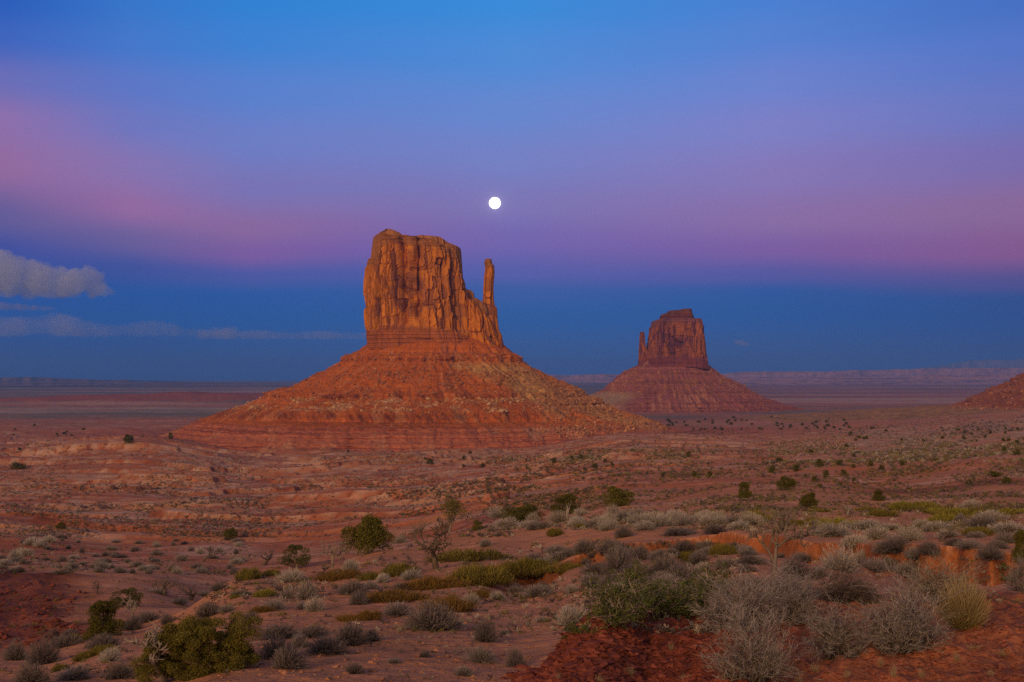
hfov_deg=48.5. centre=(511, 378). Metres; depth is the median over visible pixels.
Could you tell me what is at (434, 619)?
sagebrush
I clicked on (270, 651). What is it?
sagebrush
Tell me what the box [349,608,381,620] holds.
mat shrub
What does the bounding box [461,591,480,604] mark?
sagebrush
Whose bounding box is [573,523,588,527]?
mat shrub
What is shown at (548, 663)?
shale rock
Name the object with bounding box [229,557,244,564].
sagebrush
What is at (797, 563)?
sagebrush
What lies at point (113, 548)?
sagebrush
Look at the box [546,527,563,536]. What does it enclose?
mat shrub
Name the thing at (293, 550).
juniper
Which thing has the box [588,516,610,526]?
sagebrush
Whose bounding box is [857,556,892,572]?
sagebrush
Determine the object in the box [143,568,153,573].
sagebrush
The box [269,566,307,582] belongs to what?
sagebrush
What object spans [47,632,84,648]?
sagebrush
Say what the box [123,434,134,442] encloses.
juniper
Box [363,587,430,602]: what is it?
mat shrub
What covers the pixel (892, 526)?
sagebrush
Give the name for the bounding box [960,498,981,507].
sagebrush
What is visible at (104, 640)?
sagebrush
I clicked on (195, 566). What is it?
sagebrush
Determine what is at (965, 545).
sagebrush
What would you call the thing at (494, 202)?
full moon
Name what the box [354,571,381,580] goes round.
mat shrub
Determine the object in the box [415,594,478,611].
mat shrub
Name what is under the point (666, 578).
sagebrush
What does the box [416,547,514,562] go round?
mat shrub
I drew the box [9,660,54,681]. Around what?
sagebrush
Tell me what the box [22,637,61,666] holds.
sagebrush
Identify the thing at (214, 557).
sagebrush
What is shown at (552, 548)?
sagebrush
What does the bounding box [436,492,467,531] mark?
juniper
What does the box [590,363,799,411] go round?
scree
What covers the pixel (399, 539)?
sagebrush
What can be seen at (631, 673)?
grass tuft
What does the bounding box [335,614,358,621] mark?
mat shrub
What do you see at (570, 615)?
sagebrush
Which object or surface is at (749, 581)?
sagebrush
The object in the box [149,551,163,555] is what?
sagebrush
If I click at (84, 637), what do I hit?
mat shrub
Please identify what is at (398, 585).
sagebrush
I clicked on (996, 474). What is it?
juniper
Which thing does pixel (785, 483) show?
juniper
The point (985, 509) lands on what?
mat shrub
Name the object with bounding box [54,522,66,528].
juniper
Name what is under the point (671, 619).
shale rock
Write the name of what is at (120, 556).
sagebrush
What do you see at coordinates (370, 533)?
juniper
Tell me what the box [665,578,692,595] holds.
sagebrush
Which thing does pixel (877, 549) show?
sagebrush
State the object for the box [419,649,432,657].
sagebrush
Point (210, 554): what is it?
dead tree
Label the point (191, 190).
sky
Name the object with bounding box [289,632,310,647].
sagebrush
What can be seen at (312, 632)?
sagebrush
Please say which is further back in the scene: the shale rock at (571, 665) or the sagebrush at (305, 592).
the sagebrush at (305, 592)
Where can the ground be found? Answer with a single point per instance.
(102, 417)
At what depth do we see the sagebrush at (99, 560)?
129.01 m
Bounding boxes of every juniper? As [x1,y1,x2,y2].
[8,462,26,468]
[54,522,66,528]
[80,599,125,639]
[109,587,143,607]
[116,610,265,681]
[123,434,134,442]
[222,527,237,538]
[276,544,310,568]
[339,513,396,555]
[426,458,433,463]
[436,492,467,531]
[470,520,484,530]
[500,504,544,521]
[548,494,581,513]
[601,486,634,506]
[737,482,751,497]
[768,465,776,472]
[775,476,798,490]
[791,465,800,470]
[799,491,817,507]
[816,459,824,466]
[823,469,829,476]
[872,490,886,500]
[988,471,1000,476]
[1001,476,1011,483]
[1009,529,1023,563]
[1013,449,1020,454]
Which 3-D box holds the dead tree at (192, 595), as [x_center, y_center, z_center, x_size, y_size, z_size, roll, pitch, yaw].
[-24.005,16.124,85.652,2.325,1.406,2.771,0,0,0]
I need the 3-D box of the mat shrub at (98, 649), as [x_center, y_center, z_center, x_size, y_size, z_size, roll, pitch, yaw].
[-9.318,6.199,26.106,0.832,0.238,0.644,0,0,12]
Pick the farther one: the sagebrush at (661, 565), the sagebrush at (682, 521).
the sagebrush at (682, 521)
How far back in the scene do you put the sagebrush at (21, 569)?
103.84 m
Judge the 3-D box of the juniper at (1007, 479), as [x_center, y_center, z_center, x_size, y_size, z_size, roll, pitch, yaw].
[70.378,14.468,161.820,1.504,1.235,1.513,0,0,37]
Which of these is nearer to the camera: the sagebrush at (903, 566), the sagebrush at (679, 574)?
the sagebrush at (679, 574)
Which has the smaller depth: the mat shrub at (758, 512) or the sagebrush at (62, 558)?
the mat shrub at (758, 512)
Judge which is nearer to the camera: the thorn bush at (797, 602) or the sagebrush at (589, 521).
the thorn bush at (797, 602)
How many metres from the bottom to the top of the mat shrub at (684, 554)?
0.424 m
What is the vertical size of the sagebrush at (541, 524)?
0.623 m
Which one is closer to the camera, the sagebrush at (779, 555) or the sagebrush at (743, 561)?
the sagebrush at (743, 561)
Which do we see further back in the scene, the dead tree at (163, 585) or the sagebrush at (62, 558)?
the sagebrush at (62, 558)
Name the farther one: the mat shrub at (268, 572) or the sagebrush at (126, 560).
the sagebrush at (126, 560)
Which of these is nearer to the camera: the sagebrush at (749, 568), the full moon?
the sagebrush at (749, 568)
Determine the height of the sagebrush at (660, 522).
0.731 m
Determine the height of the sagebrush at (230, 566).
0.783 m
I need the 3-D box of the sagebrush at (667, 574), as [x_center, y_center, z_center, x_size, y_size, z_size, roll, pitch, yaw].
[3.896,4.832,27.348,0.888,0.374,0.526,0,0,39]
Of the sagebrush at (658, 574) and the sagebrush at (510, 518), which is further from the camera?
the sagebrush at (510, 518)
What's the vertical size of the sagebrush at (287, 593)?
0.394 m
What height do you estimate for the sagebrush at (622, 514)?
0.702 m
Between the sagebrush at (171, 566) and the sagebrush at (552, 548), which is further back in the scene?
the sagebrush at (171, 566)
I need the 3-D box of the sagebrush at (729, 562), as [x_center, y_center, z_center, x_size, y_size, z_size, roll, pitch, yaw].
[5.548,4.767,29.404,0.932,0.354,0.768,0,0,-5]
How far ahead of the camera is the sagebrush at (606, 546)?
44.31 m
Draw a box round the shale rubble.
[0,543,1023,681]
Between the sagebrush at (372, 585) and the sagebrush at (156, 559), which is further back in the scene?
the sagebrush at (156, 559)
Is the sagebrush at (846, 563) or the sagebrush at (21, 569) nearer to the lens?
the sagebrush at (846, 563)
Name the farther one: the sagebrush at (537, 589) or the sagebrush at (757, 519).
the sagebrush at (757, 519)
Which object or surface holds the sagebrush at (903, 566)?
on the ground
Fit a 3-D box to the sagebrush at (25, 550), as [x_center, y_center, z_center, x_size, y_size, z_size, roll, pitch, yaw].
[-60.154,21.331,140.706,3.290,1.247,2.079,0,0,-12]
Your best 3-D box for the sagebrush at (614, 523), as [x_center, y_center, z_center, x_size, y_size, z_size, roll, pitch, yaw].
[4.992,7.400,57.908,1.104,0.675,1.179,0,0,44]
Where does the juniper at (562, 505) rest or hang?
on the ground
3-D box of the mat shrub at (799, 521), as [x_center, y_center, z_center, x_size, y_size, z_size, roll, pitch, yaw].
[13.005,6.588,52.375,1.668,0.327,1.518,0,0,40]
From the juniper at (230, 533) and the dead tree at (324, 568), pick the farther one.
the juniper at (230, 533)
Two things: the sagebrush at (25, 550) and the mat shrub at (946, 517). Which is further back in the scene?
the sagebrush at (25, 550)
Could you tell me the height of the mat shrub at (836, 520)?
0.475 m
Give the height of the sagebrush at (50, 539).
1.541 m
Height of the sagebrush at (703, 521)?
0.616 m
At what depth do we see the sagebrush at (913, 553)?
32.05 m
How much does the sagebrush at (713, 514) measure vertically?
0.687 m
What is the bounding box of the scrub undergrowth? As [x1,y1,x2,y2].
[0,415,1023,680]
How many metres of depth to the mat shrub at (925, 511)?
68.29 m
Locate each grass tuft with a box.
[623,665,634,676]
[809,661,820,671]
[888,665,898,677]
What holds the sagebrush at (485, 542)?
on the ground
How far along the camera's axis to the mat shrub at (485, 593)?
32.80 m
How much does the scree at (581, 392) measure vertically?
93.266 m
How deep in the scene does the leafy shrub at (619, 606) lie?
8.08 m
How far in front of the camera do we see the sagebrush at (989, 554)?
28.84 m
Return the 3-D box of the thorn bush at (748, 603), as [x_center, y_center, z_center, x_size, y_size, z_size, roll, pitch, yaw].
[1.740,1.701,8.434,1.024,0.711,0.944,0,0,0]
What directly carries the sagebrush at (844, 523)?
on the ground
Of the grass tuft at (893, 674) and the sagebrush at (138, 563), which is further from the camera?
the sagebrush at (138, 563)
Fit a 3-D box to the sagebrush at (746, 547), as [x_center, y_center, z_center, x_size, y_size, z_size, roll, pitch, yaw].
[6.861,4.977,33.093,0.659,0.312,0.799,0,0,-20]
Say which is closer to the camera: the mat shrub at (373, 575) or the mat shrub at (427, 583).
the mat shrub at (427, 583)
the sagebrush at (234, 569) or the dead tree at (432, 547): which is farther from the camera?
the sagebrush at (234, 569)
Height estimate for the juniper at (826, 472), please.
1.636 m
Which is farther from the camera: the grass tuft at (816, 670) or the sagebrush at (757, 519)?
the sagebrush at (757, 519)
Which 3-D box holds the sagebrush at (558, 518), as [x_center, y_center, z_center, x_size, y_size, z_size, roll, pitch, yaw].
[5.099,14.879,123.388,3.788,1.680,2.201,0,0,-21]
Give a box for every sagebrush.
[0,558,15,565]
[0,564,11,568]
[1,639,29,660]
[7,548,24,560]
[7,567,19,572]
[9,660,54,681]
[15,566,25,572]
[16,548,36,555]
[18,557,27,563]
[21,537,40,545]
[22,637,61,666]
[33,539,50,547]
[40,535,57,542]
[42,546,55,549]
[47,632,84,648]
[51,569,67,574]
[53,662,93,680]
[57,555,66,560]
[62,628,79,635]
[65,567,74,573]
[67,554,79,558]
[67,562,77,568]
[80,632,122,651]
[91,561,109,568]
[92,557,109,564]
[94,566,105,572]
[96,645,121,662]
[103,544,119,550]
[103,661,136,679]
[112,567,128,572]
[113,554,128,557]
[120,613,144,630]
[124,558,132,562]
[128,546,139,551]
[132,560,144,566]
[134,610,161,623]
[135,565,148,570]
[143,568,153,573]
[147,587,171,594]
[148,557,160,561]
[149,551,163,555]
[150,542,161,546]
[157,612,174,624]
[165,564,177,570]
[170,597,189,604]
[171,554,189,560]
[172,565,183,574]
[190,563,204,567]
[193,600,222,618]
[194,566,208,572]
[195,547,205,553]
[197,590,209,596]
[208,555,220,558]
[209,582,224,591]
[214,603,237,613]
[225,563,234,568]
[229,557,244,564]
[230,567,236,573]
[230,589,252,596]
[232,538,243,541]
[234,541,241,546]
[241,611,261,620]
[253,621,299,640]
[256,634,297,659]
[257,598,287,610]
[268,642,311,670]
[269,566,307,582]
[278,588,295,598]
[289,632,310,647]
[291,624,330,638]
[294,600,307,609]
[295,579,319,600]
[304,593,326,611]
[304,632,354,655]
[331,620,373,646]
[336,580,370,596]
[340,558,361,571]
[343,660,366,673]
[348,588,370,604]
[364,579,380,589]
[366,628,381,642]
[374,573,390,582]
[382,600,414,617]
[387,657,401,663]
[391,581,410,589]
[392,535,409,543]
[399,568,423,580]
[400,599,467,631]
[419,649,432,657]
[452,665,476,676]
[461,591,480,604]
[461,645,499,663]
[471,616,498,642]
[479,538,492,547]
[488,505,505,517]
[489,590,506,600]
[493,518,520,526]
[498,629,510,634]
[502,514,517,525]
[504,647,528,666]
[505,582,524,592]
[516,519,539,526]
[520,584,557,597]
[522,552,546,561]
[523,520,538,530]
[524,513,539,521]
[533,520,550,529]
[534,556,557,565]
[535,615,550,622]
[536,580,553,590]
[544,508,570,523]
[544,544,566,553]
[544,551,567,561]
[552,603,588,626]
[554,549,578,556]
[564,583,580,593]
[567,516,586,526]
[571,508,590,516]
[572,538,594,553]
[577,560,606,575]
[579,557,590,564]
[579,572,603,583]
[583,518,602,526]
[583,580,597,587]
[586,552,595,557]
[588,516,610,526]
[594,538,626,553]
[595,519,611,527]
[595,543,642,574]
[596,570,633,591]
[598,521,614,530]
[602,512,618,521]
[603,504,621,516]
[603,519,619,530]
[603,542,620,558]
[604,580,632,593]
[612,509,637,519]
[613,525,633,537]
[619,563,640,572]
[624,512,648,523]
[626,507,647,516]
[626,544,650,559]
[630,519,657,530]
[639,575,656,583]
[641,553,691,576]
[641,572,686,586]
[644,513,655,523]
[644,513,673,526]
[647,548,668,560]
[649,510,665,519]
[650,570,666,577]
[657,526,700,536]
[661,573,682,581]
[664,510,680,518]
[664,547,679,555]
[665,563,689,578]
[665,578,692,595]
[667,509,688,520]
[670,540,697,552]
[673,513,697,525]
[685,550,710,564]
[686,567,700,578]
[688,547,708,555]
[690,509,714,517]
[690,513,704,522]
[694,539,713,548]
[695,561,710,572]
[696,514,722,525]
[698,572,713,587]
[699,545,711,555]
[700,522,730,534]
[701,510,726,519]
[709,557,739,569]
[711,515,728,523]
[714,515,737,522]
[726,519,750,529]
[733,574,764,589]
[734,511,750,521]
[736,513,754,523]
[736,544,749,550]
[736,562,760,572]
[737,547,759,555]
[737,553,757,564]
[738,545,757,553]
[739,511,768,524]
[739,555,770,564]
[777,552,785,557]
[777,555,813,579]
[790,551,813,561]
[805,565,831,579]
[810,520,855,537]
[817,543,861,573]
[838,520,850,526]
[838,534,871,548]
[845,518,885,529]
[852,548,865,562]
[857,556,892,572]
[861,524,893,539]
[870,539,892,554]
[877,535,913,553]
[879,555,900,568]
[880,522,903,529]
[887,558,919,579]
[889,525,927,541]
[901,547,919,559]
[911,519,929,526]
[915,540,943,555]
[918,520,955,531]
[933,528,962,538]
[941,537,962,545]
[952,537,985,549]
[954,512,966,521]
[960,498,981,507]
[961,513,999,526]
[963,531,989,537]
[972,509,1010,521]
[974,543,1005,559]
[986,520,1023,533]
[986,538,1009,548]
[991,529,1014,543]
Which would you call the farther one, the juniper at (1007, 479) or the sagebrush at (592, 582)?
the juniper at (1007, 479)
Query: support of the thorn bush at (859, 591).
on the ground
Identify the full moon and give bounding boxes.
[489,197,500,208]
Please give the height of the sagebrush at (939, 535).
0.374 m
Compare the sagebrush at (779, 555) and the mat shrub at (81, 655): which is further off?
the sagebrush at (779, 555)
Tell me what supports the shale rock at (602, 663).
on the ground
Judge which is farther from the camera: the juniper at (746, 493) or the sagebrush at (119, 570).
the sagebrush at (119, 570)
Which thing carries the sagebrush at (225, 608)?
on the ground
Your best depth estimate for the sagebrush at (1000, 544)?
30.72 m
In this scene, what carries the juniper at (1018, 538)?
on the ground
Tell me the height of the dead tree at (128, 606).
1.740 m
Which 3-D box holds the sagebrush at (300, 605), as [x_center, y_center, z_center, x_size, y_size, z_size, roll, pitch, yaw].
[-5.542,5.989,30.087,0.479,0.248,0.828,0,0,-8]
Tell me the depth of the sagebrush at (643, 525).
54.63 m
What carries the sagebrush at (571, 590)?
on the ground
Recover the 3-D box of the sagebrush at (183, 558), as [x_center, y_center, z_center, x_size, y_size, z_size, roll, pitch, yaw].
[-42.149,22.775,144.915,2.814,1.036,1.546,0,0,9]
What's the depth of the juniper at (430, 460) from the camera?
728.06 m
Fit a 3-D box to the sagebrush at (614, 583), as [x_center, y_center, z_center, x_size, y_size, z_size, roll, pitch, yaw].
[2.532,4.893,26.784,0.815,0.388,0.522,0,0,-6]
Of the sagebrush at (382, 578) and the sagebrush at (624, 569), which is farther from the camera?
the sagebrush at (382, 578)
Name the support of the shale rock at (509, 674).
on the ground
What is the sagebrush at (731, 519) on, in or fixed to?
on the ground
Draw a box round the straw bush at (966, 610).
[931,576,992,630]
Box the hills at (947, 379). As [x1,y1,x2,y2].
[732,374,1018,384]
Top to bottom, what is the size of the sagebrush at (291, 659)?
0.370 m
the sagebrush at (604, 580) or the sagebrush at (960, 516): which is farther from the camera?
the sagebrush at (960, 516)
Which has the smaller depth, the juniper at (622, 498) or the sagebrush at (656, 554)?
the sagebrush at (656, 554)
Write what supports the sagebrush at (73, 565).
on the ground
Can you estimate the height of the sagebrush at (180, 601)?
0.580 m
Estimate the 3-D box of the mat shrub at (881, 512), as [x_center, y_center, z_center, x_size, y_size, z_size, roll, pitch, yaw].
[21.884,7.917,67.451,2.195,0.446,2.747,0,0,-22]
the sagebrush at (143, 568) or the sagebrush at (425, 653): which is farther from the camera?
the sagebrush at (143, 568)
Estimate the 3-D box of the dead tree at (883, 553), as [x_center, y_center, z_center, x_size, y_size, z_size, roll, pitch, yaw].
[10.721,5.128,33.216,0.657,0.640,0.366,0,0,0]
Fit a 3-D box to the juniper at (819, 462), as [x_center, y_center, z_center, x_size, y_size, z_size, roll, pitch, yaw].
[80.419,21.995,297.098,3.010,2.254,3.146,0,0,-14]
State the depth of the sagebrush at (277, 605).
30.19 m
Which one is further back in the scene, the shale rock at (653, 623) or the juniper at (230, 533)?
the juniper at (230, 533)
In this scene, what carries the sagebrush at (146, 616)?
on the ground
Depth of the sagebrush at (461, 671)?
14.65 m
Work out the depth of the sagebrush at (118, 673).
16.92 m
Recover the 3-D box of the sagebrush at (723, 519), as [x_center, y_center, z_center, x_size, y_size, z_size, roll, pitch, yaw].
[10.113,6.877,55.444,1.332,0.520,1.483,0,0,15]
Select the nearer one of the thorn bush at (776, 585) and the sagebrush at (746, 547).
the thorn bush at (776, 585)
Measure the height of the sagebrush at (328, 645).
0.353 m
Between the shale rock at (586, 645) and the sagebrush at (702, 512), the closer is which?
the shale rock at (586, 645)
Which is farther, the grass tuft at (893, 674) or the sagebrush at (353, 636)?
the sagebrush at (353, 636)
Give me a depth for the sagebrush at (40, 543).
171.78 m
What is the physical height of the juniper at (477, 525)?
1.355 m
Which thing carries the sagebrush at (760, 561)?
on the ground
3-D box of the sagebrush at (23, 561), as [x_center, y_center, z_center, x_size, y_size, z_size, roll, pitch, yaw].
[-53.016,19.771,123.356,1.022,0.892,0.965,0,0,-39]
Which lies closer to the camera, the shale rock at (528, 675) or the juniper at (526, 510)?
the shale rock at (528, 675)
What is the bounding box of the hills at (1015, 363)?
[915,359,1023,368]
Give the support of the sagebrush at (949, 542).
on the ground
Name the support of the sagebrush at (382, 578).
on the ground
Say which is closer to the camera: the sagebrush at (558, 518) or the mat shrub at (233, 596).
the mat shrub at (233, 596)
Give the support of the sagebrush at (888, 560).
on the ground
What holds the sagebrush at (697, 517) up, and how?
on the ground
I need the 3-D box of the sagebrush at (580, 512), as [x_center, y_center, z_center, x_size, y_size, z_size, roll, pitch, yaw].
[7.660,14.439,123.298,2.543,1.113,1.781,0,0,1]
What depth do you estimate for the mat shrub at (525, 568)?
44.43 m
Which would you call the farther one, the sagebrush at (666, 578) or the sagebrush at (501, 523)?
the sagebrush at (501, 523)
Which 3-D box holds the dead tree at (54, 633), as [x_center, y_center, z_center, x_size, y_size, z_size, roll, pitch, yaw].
[-16.941,9.585,41.880,1.179,0.997,0.675,0,0,21]
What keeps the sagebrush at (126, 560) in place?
on the ground
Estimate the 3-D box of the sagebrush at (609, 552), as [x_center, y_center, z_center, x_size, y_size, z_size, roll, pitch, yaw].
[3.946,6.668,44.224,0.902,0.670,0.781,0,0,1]
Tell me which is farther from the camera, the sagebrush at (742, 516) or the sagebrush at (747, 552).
the sagebrush at (742, 516)
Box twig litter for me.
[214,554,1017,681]
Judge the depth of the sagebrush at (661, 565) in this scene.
30.50 m
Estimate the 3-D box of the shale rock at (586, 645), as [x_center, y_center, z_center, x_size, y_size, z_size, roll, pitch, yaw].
[0.515,1.718,7.329,0.103,0.043,0.116,11,12,36]
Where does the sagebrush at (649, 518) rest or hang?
on the ground
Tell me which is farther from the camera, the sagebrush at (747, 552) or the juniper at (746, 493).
the juniper at (746, 493)
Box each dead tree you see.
[35,626,63,646]
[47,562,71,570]
[92,580,102,593]
[120,597,137,615]
[151,576,181,595]
[177,582,203,599]
[201,546,223,561]
[253,547,280,565]
[320,540,347,567]
[320,563,335,572]
[398,515,456,568]
[566,504,570,519]
[745,501,832,581]
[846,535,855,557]
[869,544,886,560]
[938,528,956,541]
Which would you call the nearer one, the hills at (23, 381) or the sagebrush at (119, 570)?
the sagebrush at (119, 570)
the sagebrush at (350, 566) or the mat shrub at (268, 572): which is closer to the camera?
the sagebrush at (350, 566)
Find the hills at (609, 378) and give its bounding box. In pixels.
[549,368,1023,382]
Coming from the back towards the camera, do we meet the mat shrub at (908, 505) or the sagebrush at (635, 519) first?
the mat shrub at (908, 505)
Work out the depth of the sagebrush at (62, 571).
95.29 m
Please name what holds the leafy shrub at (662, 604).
on the ground
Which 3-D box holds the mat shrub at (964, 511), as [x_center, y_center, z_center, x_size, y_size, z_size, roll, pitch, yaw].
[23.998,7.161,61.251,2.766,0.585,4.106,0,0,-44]
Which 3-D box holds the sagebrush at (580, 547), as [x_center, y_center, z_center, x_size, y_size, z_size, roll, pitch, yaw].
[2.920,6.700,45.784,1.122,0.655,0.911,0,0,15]
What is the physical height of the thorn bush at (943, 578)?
0.526 m
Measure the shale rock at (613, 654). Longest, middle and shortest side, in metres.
0.134 x 0.113 x 0.054 m
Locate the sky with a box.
[0,0,1023,380]
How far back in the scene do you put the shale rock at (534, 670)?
7.46 m
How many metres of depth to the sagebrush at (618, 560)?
33.52 m
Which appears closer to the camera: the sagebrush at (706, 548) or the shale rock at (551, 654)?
the shale rock at (551, 654)
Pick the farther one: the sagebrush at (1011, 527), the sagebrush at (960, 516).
the sagebrush at (960, 516)
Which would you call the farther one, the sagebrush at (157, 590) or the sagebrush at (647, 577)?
the sagebrush at (157, 590)
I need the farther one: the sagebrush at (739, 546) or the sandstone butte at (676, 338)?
the sandstone butte at (676, 338)
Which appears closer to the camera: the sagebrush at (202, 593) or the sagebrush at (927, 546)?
the sagebrush at (927, 546)
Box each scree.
[201,353,668,436]
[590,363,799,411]
[845,375,1023,417]
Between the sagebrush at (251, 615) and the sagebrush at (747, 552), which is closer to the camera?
the sagebrush at (251, 615)
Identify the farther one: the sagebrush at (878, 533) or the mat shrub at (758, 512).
the mat shrub at (758, 512)
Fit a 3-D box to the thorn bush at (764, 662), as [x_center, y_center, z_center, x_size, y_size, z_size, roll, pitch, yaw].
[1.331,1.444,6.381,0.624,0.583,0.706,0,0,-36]
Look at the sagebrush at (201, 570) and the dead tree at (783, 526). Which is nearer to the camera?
the dead tree at (783, 526)
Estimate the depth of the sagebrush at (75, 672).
17.21 m
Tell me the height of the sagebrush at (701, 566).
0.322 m
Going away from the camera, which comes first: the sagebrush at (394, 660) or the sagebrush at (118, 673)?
the sagebrush at (394, 660)
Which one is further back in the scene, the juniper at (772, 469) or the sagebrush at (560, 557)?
the juniper at (772, 469)
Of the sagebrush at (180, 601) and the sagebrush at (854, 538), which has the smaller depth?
the sagebrush at (854, 538)
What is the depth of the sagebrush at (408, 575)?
42.09 m
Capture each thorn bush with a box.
[678,563,814,632]
[691,588,814,681]
[747,555,832,605]
[760,563,836,628]
[785,586,892,663]
[803,546,898,605]
[835,554,966,657]
[886,548,998,605]
[997,547,1023,590]
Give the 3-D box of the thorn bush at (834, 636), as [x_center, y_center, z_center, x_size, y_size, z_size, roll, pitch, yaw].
[2.021,1.545,7.014,0.679,0.474,0.623,0,0,0]
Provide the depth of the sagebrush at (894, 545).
32.71 m
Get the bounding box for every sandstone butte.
[160,229,682,452]
[588,308,805,412]
[741,372,1023,421]
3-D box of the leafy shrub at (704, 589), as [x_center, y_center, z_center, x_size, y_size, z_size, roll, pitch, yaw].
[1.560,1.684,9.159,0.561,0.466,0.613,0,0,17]
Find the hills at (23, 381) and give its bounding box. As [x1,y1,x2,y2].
[0,377,292,385]
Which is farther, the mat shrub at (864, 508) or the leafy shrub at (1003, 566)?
the mat shrub at (864, 508)
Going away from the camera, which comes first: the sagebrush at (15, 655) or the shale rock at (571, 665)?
the shale rock at (571, 665)
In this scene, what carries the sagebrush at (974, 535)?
on the ground
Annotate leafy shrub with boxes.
[555,621,578,634]
[567,564,666,629]
[574,624,593,633]
[619,558,653,580]
[620,575,704,620]
[664,580,704,617]
[669,558,735,614]
[999,559,1023,582]
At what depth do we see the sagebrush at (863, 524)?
46.30 m
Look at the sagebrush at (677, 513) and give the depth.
59.06 m
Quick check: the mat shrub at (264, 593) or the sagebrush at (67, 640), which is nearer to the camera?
the mat shrub at (264, 593)
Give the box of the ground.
[0,381,1023,681]
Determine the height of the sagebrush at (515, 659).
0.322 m
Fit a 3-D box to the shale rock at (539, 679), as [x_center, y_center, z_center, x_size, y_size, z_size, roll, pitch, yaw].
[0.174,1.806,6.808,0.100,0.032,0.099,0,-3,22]
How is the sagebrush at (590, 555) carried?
on the ground
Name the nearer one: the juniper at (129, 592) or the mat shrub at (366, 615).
the mat shrub at (366, 615)
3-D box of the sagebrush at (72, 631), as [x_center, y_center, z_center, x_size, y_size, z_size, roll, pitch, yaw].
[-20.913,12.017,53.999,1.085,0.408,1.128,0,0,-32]
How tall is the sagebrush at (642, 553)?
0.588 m
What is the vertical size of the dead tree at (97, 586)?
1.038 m
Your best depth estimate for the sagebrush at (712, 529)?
45.73 m
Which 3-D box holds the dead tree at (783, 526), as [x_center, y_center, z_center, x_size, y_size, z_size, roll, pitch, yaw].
[5.496,3.291,22.569,1.685,1.721,0.684,0,0,0]
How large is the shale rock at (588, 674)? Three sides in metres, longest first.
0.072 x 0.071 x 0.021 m
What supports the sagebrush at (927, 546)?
on the ground
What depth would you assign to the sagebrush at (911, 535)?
38.65 m
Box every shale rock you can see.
[505,672,514,676]
[513,664,528,669]
[516,672,534,677]
[526,668,541,672]
[534,677,545,681]
[543,660,554,667]
[548,652,556,657]
[551,674,561,679]
[563,662,579,667]
[582,641,599,648]
[582,672,593,677]
[597,636,612,640]
[598,660,607,667]
[607,652,620,658]
[642,621,667,627]
[662,617,677,624]
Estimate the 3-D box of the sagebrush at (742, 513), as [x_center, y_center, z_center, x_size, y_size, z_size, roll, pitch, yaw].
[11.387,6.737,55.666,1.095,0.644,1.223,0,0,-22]
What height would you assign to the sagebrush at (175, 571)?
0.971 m
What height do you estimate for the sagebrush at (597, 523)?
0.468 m
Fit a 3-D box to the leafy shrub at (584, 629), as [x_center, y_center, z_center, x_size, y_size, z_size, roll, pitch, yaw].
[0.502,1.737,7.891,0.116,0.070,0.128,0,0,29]
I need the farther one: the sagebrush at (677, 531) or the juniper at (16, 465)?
the juniper at (16, 465)
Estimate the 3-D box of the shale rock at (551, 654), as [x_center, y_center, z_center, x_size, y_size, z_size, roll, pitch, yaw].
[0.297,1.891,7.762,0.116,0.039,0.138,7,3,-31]
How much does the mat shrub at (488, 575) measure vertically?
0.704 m
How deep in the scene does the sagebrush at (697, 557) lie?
32.60 m
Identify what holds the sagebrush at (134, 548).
on the ground
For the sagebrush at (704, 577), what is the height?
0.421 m
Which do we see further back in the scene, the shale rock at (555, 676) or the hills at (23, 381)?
the hills at (23, 381)
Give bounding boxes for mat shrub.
[49,633,92,643]
[50,663,69,672]
[71,651,95,661]
[85,643,121,654]
[228,591,252,598]
[233,566,262,580]
[248,605,275,613]
[251,588,277,596]
[262,568,280,576]
[310,567,363,581]
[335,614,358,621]
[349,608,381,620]
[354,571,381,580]
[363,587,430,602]
[379,562,422,576]
[401,574,474,590]
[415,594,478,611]
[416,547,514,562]
[444,561,517,586]
[466,589,491,597]
[496,556,564,577]
[537,561,582,574]
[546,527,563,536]
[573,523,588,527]
[677,550,692,561]
[707,541,738,555]
[736,509,772,522]
[780,519,806,525]
[805,516,820,521]
[805,516,860,526]
[808,508,830,511]
[854,507,878,511]
[866,508,900,516]
[884,499,944,509]
[920,507,949,512]
[923,506,982,516]
[927,513,955,522]
[960,526,999,535]
[967,507,1002,511]
[994,508,1023,514]
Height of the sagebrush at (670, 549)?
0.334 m
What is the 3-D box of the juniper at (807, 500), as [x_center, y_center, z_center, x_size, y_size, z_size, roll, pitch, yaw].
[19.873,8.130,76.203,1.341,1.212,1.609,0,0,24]
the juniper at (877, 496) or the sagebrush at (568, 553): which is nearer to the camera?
the sagebrush at (568, 553)
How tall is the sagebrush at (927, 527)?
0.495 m
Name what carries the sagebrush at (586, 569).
on the ground

